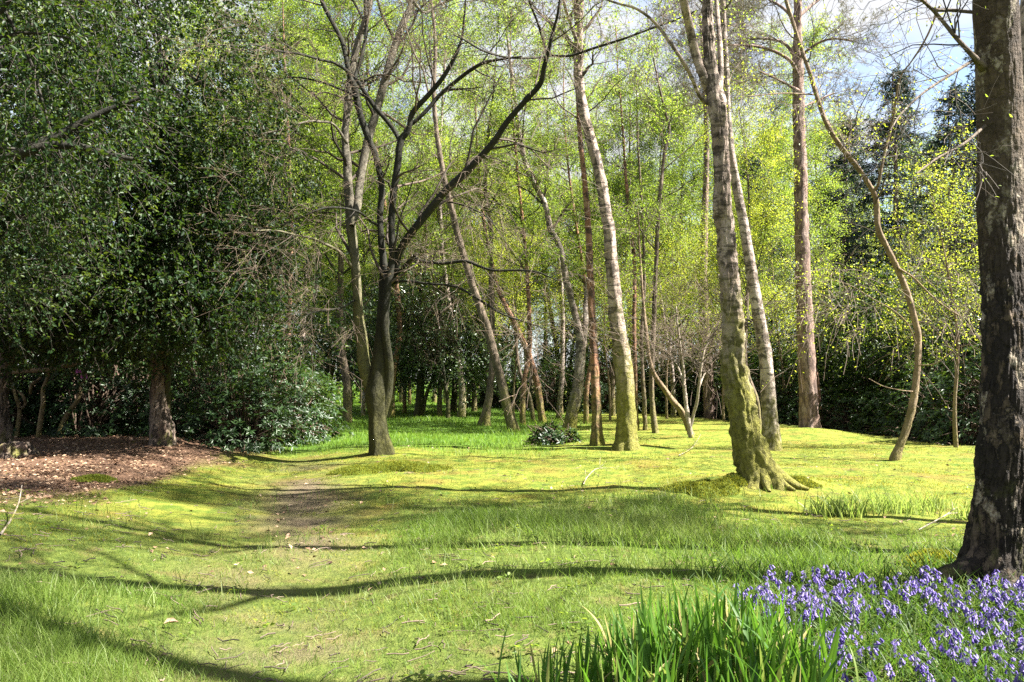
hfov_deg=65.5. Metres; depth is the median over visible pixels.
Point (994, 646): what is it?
bluebell
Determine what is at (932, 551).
moss cushion
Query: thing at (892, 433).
rhododendron bush
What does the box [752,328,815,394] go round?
rhododendron bush
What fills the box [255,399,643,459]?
lawn grass
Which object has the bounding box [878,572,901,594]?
bluebell
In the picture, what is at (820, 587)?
bluebell
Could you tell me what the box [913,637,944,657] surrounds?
bluebell
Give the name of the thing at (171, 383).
rhododendron bush
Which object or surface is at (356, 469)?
moss cushion
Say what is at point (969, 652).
bluebell
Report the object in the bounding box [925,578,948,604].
bluebell
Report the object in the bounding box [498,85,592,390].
tree
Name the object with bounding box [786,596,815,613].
bluebell
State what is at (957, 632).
bluebell
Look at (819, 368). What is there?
rhododendron bush
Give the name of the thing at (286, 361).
rhododendron bush
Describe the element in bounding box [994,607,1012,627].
bluebell
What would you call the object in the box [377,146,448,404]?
birch tree
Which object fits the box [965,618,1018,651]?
bluebell
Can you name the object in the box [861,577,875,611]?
bluebell
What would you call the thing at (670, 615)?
iris clump
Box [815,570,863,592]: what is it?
bluebell
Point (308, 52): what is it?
birch tree
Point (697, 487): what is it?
moss cushion
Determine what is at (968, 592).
bluebell
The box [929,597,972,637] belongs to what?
bluebell
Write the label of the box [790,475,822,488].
moss cushion
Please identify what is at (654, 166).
birch tree
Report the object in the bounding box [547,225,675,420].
sapling
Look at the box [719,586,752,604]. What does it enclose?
bluebell
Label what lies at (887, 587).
bluebell
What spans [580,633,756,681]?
iris clump
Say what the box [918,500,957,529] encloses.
fallen branch
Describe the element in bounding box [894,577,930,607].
bluebell
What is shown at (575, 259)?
young tree
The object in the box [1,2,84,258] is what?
birch tree
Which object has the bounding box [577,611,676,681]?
iris clump
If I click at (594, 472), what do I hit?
fallen branch
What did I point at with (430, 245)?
oak tree
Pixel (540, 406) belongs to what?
birch tree
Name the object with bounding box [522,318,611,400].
holly tree
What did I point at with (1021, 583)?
bluebell
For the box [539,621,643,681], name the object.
iris clump
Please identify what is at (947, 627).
bluebell
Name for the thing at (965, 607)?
bluebell
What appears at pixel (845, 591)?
bluebell
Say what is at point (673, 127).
birch tree
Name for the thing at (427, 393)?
young tree
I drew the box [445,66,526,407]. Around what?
birch tree
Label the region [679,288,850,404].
holly tree
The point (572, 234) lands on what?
birch tree
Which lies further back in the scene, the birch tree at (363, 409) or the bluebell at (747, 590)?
the birch tree at (363, 409)
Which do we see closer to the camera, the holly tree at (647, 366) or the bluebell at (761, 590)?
the bluebell at (761, 590)
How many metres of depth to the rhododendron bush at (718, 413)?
40.60 m
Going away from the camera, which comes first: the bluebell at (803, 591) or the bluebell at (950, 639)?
the bluebell at (950, 639)
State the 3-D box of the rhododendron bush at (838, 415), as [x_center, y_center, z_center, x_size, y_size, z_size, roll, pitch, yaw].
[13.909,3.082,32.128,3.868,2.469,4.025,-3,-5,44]
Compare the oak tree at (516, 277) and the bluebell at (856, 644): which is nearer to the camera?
the bluebell at (856, 644)
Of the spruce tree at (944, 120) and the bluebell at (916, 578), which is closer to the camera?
the bluebell at (916, 578)
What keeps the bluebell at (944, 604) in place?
on the ground at (206, 516)
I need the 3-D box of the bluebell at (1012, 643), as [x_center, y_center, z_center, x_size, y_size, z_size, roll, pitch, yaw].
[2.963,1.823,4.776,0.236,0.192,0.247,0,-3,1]
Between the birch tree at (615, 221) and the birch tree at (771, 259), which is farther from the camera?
the birch tree at (771, 259)
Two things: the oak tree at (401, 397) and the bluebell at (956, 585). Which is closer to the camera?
the bluebell at (956, 585)
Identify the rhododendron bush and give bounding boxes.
[0,319,96,435]
[1,319,107,436]
[8,355,147,434]
[10,322,190,437]
[64,323,244,428]
[116,329,284,439]
[174,330,297,404]
[175,368,315,453]
[180,312,336,431]
[224,345,353,444]
[291,372,349,431]
[457,350,530,407]
[510,357,580,411]
[522,418,583,445]
[563,320,649,413]
[638,356,719,416]
[658,347,724,416]
[695,380,728,419]
[719,330,832,424]
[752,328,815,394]
[761,372,855,428]
[774,320,863,396]
[818,387,896,434]
[821,375,866,428]
[824,290,928,426]
[847,370,934,439]
[851,331,979,434]
[856,365,978,440]
[882,357,980,443]
[914,317,981,445]
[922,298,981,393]
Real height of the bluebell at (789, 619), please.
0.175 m
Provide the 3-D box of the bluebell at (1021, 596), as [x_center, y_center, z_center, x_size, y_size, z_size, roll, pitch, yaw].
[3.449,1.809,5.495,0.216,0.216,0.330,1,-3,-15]
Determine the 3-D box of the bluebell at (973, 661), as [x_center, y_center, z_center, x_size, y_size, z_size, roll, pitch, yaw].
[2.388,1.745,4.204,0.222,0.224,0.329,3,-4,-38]
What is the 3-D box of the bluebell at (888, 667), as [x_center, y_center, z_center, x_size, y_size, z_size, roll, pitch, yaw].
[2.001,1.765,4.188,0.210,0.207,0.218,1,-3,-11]
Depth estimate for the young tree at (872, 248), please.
63.87 m
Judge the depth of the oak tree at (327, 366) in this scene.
46.11 m
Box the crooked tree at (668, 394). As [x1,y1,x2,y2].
[591,180,715,434]
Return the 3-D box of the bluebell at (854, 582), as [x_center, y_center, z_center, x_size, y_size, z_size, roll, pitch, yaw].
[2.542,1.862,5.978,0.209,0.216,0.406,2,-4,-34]
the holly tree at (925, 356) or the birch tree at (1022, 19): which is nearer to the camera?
the birch tree at (1022, 19)
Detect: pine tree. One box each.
[592,0,788,418]
[658,0,902,427]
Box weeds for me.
[0,472,1000,681]
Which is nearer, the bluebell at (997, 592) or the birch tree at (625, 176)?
the bluebell at (997, 592)
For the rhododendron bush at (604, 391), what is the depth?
44.00 m
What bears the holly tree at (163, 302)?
on the ground at (206, 516)
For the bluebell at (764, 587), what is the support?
on the ground at (206, 516)
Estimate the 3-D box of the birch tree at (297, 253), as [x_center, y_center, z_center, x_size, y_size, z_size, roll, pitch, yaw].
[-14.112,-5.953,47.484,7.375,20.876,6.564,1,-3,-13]
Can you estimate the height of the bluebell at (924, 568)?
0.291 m
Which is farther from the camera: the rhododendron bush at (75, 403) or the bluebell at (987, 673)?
the rhododendron bush at (75, 403)
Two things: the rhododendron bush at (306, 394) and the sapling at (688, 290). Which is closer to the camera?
the rhododendron bush at (306, 394)
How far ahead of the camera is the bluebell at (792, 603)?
5.37 m
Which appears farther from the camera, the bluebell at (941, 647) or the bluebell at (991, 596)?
the bluebell at (991, 596)
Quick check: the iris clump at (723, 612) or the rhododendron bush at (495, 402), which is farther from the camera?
the rhododendron bush at (495, 402)
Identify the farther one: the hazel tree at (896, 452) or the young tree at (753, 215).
the young tree at (753, 215)
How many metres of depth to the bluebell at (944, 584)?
5.79 m
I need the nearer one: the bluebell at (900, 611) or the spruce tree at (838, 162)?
the bluebell at (900, 611)
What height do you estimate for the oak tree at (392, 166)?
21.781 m
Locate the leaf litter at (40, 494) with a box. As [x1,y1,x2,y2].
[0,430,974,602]
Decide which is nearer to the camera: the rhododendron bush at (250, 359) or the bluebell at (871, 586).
the bluebell at (871, 586)
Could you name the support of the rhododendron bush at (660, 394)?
on the ground at (206, 516)
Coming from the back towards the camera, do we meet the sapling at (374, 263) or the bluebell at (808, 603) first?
the sapling at (374, 263)
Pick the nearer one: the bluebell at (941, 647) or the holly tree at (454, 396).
the bluebell at (941, 647)
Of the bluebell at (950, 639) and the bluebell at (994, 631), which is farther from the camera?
the bluebell at (994, 631)
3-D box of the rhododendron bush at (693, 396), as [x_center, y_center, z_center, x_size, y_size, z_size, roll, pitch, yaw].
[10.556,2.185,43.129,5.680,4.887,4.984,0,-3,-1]
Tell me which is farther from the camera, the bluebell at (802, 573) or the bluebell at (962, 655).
the bluebell at (802, 573)
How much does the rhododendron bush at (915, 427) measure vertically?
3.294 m
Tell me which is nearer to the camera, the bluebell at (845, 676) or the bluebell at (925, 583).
the bluebell at (845, 676)
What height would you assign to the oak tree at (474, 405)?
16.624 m
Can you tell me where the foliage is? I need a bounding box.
[5,115,976,402]
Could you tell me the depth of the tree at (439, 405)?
40.09 m
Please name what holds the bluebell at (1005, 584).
on the ground at (206, 516)
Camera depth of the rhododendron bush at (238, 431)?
20.40 m
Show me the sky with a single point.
(965, 20)
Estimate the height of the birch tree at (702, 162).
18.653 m
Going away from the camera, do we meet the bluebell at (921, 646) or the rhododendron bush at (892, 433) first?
the bluebell at (921, 646)
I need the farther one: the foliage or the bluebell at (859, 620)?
the foliage
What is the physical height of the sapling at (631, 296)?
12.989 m
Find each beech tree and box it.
[137,0,814,455]
[393,167,487,417]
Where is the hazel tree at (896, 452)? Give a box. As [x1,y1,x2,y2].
[661,0,981,460]
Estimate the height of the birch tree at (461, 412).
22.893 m
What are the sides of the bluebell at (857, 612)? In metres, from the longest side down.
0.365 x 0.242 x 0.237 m
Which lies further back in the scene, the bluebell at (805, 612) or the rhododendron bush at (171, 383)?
the rhododendron bush at (171, 383)
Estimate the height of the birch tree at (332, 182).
16.958 m
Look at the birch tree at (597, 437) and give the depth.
21.29 m
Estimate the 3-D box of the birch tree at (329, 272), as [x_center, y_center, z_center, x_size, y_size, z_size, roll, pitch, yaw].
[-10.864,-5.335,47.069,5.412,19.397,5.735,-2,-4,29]
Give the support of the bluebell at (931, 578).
on the ground at (206, 516)
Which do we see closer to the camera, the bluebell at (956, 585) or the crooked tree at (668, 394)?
the bluebell at (956, 585)
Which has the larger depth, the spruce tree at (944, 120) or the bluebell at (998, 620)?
the spruce tree at (944, 120)
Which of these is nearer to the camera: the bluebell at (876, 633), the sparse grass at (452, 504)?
the bluebell at (876, 633)
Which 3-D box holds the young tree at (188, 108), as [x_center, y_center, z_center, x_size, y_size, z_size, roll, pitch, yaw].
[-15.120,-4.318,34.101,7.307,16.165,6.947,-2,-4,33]
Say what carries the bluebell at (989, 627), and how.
on the ground at (206, 516)
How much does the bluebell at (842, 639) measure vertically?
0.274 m
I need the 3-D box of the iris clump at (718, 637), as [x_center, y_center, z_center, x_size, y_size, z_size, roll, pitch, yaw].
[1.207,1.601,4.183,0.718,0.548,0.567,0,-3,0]
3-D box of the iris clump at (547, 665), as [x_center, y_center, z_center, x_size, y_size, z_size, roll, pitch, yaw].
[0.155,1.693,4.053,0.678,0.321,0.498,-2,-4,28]
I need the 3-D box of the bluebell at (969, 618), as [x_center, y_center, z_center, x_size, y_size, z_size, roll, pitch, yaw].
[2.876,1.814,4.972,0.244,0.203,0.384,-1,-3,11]
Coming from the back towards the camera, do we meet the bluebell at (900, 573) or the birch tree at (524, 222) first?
the birch tree at (524, 222)
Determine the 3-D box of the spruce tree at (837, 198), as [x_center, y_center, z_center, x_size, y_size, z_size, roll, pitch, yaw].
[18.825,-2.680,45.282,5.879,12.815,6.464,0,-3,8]
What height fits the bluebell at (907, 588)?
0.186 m
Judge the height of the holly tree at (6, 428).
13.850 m
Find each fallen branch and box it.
[0,485,31,535]
[583,457,617,484]
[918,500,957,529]
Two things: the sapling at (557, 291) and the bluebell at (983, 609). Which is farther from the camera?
the sapling at (557, 291)
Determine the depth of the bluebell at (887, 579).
5.91 m
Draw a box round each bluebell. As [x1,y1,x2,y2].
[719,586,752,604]
[728,583,768,608]
[747,565,774,594]
[747,582,768,606]
[747,585,779,614]
[750,589,765,617]
[762,604,788,628]
[766,588,805,623]
[767,611,813,633]
[771,575,796,601]
[772,596,819,620]
[774,585,800,607]
[774,610,817,644]
[775,587,802,606]
[776,594,798,623]
[780,570,799,594]
[783,608,826,639]
[785,584,805,607]
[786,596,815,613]
[789,606,820,630]
[792,570,805,590]
[792,593,802,612]
[793,589,817,609]
[796,593,832,632]
[797,575,830,594]
[798,590,833,624]
[798,626,844,653]
[799,611,826,630]
[806,567,830,590]
[807,572,831,597]
[813,596,836,620]
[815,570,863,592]
[817,631,854,681]
[819,586,838,609]
[819,632,859,668]
[821,588,839,617]
[822,564,852,590]
[823,589,847,604]
[826,575,869,600]
[826,594,872,624]
[826,631,864,676]
[827,587,848,607]
[829,606,849,625]
[831,586,851,613]
[831,595,867,620]
[833,586,859,604]
[835,648,871,673]
[835,659,870,681]
[836,600,846,620]
[837,649,877,675]
[841,672,852,681]
[843,668,876,681]
[844,607,889,643]
[844,622,860,652]
[847,591,880,618]
[848,634,893,670]
[848,649,878,677]
[849,607,877,636]
[851,637,894,675]
[853,628,873,651]
[856,593,892,627]
[859,570,881,601]
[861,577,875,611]
[861,624,893,646]
[862,646,885,675]
[868,606,886,632]
[873,638,909,666]
[874,608,895,630]
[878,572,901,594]
[878,599,923,629]
[879,598,921,625]
[880,588,920,613]
[881,576,902,602]
[881,580,914,613]
[884,662,894,681]
[888,581,917,604]
[890,641,914,677]
[892,576,916,600]
[893,588,922,616]
[893,652,916,680]
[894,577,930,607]
[896,565,954,604]
[896,651,944,680]
[898,586,955,615]
[898,660,930,680]
[903,575,930,599]
[905,654,938,681]
[907,576,923,604]
[909,640,935,661]
[910,575,946,597]
[912,581,959,608]
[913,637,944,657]
[914,664,925,681]
[915,592,938,619]
[917,601,947,626]
[918,643,946,662]
[919,641,962,671]
[922,647,957,678]
[922,649,962,676]
[922,669,935,681]
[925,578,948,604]
[928,589,958,622]
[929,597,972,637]
[930,568,958,595]
[935,623,954,658]
[936,590,977,619]
[936,650,962,677]
[940,626,961,650]
[943,582,975,601]
[944,602,988,630]
[944,628,996,677]
[944,643,1004,671]
[945,575,971,602]
[945,601,967,626]
[945,628,966,657]
[948,593,975,634]
[949,611,991,641]
[950,653,1005,681]
[951,646,991,681]
[954,584,979,610]
[955,634,993,654]
[958,590,985,622]
[960,619,988,643]
[962,586,998,614]
[964,613,996,642]
[964,630,984,655]
[964,646,997,673]
[965,575,989,594]
[965,603,1004,639]
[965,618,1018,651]
[967,579,1006,605]
[967,585,989,613]
[967,633,1006,660]
[972,578,990,602]
[973,596,1005,620]
[977,615,994,641]
[978,593,1017,626]
[979,601,998,631]
[979,639,1019,661]
[980,612,1000,641]
[980,623,991,647]
[981,637,1023,658]
[984,586,1023,604]
[984,665,993,680]
[985,626,997,643]
[986,588,1023,615]
[987,572,998,594]
[988,590,1018,618]
[990,577,1017,597]
[990,637,1023,670]
[991,607,1017,641]
[991,651,1021,677]
[992,589,1021,627]
[994,591,1019,612]
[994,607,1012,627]
[997,629,1023,656]
[1002,612,1015,637]
[1004,591,1023,611]
[1004,657,1015,680]
[1012,582,1023,601]
[1013,671,1023,681]
[1014,601,1023,627]
[1015,660,1023,675]
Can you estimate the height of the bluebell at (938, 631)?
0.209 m
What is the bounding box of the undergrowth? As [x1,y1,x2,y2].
[643,536,1023,681]
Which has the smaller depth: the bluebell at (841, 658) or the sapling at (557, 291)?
the bluebell at (841, 658)
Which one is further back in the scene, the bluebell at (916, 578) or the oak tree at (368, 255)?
the oak tree at (368, 255)
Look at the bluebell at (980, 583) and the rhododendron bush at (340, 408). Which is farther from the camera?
the rhododendron bush at (340, 408)
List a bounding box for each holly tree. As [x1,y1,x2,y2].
[0,0,200,442]
[0,0,206,366]
[0,0,400,446]
[257,279,404,409]
[315,286,437,402]
[327,252,524,415]
[395,296,534,411]
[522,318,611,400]
[608,306,718,401]
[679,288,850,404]
[792,251,977,407]
[858,258,980,412]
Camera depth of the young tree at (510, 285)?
35.92 m
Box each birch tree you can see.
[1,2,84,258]
[137,0,276,268]
[213,0,370,360]
[231,0,383,403]
[238,83,322,357]
[247,23,387,386]
[292,0,448,417]
[292,110,374,396]
[293,157,376,338]
[297,88,364,335]
[326,153,409,415]
[369,0,516,416]
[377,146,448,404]
[390,0,519,431]
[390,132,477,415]
[391,99,460,412]
[415,21,546,423]
[425,0,537,425]
[429,0,590,424]
[442,0,644,450]
[443,0,614,428]
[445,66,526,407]
[467,131,533,312]
[496,0,660,445]
[499,0,634,423]
[528,23,594,417]
[543,164,592,392]
[565,12,678,430]
[579,161,661,337]
[582,35,692,429]
[601,0,757,432]
[607,0,808,491]
[613,92,714,416]
[624,79,713,395]
[630,153,687,342]
[655,0,795,450]
[667,112,757,339]
[689,144,786,316]
[730,105,823,321]
[740,0,867,427]
[741,183,794,304]
[746,142,809,320]
[876,117,956,314]
[1020,0,1023,104]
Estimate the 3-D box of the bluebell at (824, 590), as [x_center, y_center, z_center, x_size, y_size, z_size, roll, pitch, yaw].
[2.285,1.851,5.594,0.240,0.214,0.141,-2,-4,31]
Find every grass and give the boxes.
[1,439,975,615]
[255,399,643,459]
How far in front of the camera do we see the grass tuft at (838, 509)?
9.98 m
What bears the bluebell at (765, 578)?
on the ground at (206, 516)
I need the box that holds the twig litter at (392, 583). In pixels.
[0,435,1016,681]
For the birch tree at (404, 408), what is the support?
on the ground at (206, 516)
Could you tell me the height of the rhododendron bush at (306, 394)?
3.168 m
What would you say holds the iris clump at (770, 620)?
on the ground at (206, 516)
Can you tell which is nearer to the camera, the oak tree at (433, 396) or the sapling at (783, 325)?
the sapling at (783, 325)
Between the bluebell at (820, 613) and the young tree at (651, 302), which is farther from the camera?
the young tree at (651, 302)
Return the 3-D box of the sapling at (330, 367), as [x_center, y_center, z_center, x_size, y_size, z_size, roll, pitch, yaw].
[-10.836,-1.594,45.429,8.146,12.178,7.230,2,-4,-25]
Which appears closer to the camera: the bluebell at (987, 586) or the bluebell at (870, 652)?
the bluebell at (870, 652)
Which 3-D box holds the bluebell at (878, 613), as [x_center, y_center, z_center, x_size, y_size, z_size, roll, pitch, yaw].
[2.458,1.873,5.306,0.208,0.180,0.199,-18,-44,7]
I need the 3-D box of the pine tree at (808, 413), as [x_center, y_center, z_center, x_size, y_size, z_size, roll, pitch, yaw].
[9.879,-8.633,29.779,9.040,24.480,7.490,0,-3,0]
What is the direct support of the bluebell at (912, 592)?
on the ground at (206, 516)
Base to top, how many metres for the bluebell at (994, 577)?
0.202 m
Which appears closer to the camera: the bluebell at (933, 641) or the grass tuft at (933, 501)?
the bluebell at (933, 641)
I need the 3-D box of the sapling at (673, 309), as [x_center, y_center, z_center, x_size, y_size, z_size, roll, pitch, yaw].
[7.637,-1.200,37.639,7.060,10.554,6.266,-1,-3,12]
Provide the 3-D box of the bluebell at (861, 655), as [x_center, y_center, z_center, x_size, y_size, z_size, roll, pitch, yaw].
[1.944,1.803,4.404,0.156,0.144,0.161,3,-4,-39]
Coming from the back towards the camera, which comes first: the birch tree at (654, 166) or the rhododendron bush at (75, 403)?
the birch tree at (654, 166)
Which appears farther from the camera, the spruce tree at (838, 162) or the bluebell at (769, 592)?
the spruce tree at (838, 162)
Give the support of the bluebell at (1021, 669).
on the ground at (206, 516)
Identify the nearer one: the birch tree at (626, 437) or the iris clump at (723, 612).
the iris clump at (723, 612)
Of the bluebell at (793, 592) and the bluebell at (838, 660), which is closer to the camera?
the bluebell at (838, 660)
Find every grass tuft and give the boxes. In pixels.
[794,488,889,519]
[803,486,953,516]
[903,486,960,511]
[947,496,971,520]
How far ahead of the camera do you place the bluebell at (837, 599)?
5.43 m
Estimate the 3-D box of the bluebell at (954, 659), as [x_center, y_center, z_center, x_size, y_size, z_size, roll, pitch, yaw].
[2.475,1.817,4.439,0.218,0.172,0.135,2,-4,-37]
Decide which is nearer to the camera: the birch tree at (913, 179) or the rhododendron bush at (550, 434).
the rhododendron bush at (550, 434)
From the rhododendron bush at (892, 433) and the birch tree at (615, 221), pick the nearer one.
the rhododendron bush at (892, 433)
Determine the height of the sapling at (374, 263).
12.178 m
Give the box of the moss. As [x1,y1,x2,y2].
[0,426,1019,640]
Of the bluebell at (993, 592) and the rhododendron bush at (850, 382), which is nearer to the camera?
the bluebell at (993, 592)
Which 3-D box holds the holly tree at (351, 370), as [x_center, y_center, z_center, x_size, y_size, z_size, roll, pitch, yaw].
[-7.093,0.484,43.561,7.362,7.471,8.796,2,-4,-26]
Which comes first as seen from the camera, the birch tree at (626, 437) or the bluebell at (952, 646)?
the bluebell at (952, 646)
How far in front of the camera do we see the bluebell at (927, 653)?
4.39 m
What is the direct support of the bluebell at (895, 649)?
on the ground at (206, 516)
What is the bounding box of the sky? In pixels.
[0,0,1019,381]
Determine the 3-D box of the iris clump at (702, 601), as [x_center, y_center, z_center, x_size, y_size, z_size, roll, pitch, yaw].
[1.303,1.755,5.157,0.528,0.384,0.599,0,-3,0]
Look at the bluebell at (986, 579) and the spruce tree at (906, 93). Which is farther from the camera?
the spruce tree at (906, 93)
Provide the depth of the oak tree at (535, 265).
61.95 m
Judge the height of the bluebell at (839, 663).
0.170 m
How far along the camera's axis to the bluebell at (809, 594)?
5.50 m
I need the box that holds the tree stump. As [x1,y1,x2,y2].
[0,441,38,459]
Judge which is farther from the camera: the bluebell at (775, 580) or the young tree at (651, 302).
the young tree at (651, 302)
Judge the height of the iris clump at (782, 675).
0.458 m
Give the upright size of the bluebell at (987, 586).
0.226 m
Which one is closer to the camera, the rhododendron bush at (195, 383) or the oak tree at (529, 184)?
the rhododendron bush at (195, 383)
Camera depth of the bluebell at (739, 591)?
5.59 m
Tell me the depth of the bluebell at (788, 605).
5.52 m
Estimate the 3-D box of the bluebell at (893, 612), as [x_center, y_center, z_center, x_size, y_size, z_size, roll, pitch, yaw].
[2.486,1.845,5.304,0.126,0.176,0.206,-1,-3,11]
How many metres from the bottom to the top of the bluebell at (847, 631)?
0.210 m
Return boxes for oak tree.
[210,0,345,358]
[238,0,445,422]
[298,172,375,410]
[343,138,403,403]
[345,77,433,302]
[362,122,438,403]
[401,174,460,403]
[406,190,459,402]
[409,122,527,410]
[488,117,569,402]
[494,157,569,392]
[499,196,532,359]
[535,66,659,415]
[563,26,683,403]
[624,34,740,347]
[767,80,900,309]
[776,0,1023,596]
[808,136,898,315]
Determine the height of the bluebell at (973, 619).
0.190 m
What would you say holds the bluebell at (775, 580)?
on the ground at (206, 516)
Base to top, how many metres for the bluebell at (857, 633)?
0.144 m
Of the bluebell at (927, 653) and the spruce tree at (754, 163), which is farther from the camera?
the spruce tree at (754, 163)
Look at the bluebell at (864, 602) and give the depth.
5.33 m
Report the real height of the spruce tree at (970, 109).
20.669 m
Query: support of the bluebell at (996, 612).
on the ground at (206, 516)
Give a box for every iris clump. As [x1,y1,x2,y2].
[468,621,613,681]
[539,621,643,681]
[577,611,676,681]
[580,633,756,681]
[584,582,712,654]
[596,591,734,681]
[644,569,774,679]
[677,584,750,621]
[679,590,790,681]
[696,631,848,681]
[697,577,812,657]
[727,590,860,681]
[756,618,858,681]
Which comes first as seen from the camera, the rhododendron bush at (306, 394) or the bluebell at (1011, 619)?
the bluebell at (1011, 619)
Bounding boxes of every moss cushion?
[71,473,120,482]
[326,464,390,475]
[366,460,452,472]
[660,478,727,498]
[705,472,748,495]
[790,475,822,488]
[897,548,957,567]
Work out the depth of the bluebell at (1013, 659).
4.14 m
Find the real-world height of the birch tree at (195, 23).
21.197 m
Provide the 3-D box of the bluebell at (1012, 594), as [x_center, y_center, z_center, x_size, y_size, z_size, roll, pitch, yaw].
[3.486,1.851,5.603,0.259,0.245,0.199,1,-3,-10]
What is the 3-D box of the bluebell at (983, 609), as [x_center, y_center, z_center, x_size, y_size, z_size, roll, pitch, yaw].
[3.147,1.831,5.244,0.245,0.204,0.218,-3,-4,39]
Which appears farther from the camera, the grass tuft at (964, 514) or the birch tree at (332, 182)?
the birch tree at (332, 182)
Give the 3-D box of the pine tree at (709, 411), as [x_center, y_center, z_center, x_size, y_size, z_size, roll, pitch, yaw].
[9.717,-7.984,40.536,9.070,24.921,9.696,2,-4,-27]
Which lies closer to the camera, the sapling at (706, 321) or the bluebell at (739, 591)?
the bluebell at (739, 591)
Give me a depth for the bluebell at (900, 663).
4.34 m
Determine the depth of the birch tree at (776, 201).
65.59 m
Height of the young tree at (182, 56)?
17.635 m
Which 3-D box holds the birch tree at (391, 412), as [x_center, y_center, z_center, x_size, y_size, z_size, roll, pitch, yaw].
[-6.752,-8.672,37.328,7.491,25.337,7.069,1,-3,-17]
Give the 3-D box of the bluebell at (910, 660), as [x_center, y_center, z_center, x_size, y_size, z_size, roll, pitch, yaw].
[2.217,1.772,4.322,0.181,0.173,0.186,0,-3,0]
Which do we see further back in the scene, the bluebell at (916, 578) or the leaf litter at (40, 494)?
the leaf litter at (40, 494)
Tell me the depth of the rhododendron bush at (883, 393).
29.43 m
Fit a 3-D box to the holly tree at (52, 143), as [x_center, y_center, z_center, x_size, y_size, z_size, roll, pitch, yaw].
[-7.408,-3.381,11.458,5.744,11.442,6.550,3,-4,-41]
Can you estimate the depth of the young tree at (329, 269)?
53.02 m
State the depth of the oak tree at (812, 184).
54.16 m
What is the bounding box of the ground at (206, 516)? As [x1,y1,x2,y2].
[0,382,1023,681]
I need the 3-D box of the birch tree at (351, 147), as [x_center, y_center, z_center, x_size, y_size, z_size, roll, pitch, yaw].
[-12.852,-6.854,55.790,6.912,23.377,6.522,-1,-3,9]
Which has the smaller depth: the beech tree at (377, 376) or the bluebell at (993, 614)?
the bluebell at (993, 614)
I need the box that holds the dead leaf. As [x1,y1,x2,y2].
[164,618,177,623]
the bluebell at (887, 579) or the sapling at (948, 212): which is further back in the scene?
the sapling at (948, 212)
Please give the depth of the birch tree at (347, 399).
34.48 m
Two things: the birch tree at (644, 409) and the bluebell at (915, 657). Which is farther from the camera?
the birch tree at (644, 409)
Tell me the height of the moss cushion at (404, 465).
0.235 m
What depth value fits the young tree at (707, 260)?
63.21 m
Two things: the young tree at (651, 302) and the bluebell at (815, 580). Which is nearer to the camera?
the bluebell at (815, 580)
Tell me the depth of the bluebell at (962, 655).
4.35 m
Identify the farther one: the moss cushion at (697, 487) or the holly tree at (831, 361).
the holly tree at (831, 361)
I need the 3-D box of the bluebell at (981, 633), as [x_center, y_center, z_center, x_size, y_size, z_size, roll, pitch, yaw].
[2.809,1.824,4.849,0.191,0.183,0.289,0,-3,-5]
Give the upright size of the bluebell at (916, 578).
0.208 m
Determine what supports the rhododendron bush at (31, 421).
on the ground at (206, 516)
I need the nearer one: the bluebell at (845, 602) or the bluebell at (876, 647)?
the bluebell at (876, 647)
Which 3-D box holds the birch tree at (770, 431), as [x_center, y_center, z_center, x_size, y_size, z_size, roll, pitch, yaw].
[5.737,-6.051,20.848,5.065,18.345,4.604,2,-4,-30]
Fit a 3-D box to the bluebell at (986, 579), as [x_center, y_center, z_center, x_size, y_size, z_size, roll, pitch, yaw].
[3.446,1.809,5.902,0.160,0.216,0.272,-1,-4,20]
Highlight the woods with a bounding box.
[63,118,980,400]
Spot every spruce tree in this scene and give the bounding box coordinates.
[710,150,796,366]
[793,112,890,356]
[813,184,880,357]
[821,62,965,374]
[887,79,978,355]
[916,33,980,345]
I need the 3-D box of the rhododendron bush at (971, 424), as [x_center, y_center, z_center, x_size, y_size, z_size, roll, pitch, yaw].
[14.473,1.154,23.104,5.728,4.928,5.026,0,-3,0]
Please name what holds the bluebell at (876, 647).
on the ground at (206, 516)
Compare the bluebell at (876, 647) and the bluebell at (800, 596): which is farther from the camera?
the bluebell at (800, 596)
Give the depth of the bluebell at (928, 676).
4.08 m
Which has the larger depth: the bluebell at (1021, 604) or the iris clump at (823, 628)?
the bluebell at (1021, 604)
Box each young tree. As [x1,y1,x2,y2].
[97,60,241,266]
[151,14,312,372]
[291,131,405,405]
[394,152,522,411]
[432,120,570,420]
[531,161,638,339]
[545,181,615,404]
[627,232,695,390]
[647,51,837,429]
[668,173,758,331]
[854,207,908,315]
[893,147,970,303]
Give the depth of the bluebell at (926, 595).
5.57 m
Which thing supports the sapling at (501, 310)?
on the ground at (206, 516)
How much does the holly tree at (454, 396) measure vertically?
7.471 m
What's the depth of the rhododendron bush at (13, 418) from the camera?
22.59 m
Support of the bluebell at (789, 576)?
on the ground at (206, 516)
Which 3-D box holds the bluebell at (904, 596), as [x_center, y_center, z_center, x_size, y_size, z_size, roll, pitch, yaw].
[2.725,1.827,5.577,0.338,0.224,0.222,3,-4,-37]
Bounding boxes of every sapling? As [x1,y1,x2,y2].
[291,221,379,390]
[332,214,444,344]
[449,218,556,383]
[459,218,566,413]
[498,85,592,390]
[506,196,607,414]
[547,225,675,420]
[549,200,700,360]
[597,214,739,418]
[627,265,777,437]
[638,208,777,407]
[649,222,788,419]
[689,191,850,419]
[844,120,980,447]
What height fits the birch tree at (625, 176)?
16.093 m
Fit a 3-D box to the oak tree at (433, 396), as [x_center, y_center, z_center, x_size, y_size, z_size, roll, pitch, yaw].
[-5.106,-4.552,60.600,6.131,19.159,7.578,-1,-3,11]
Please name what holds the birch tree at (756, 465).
on the ground at (206, 516)

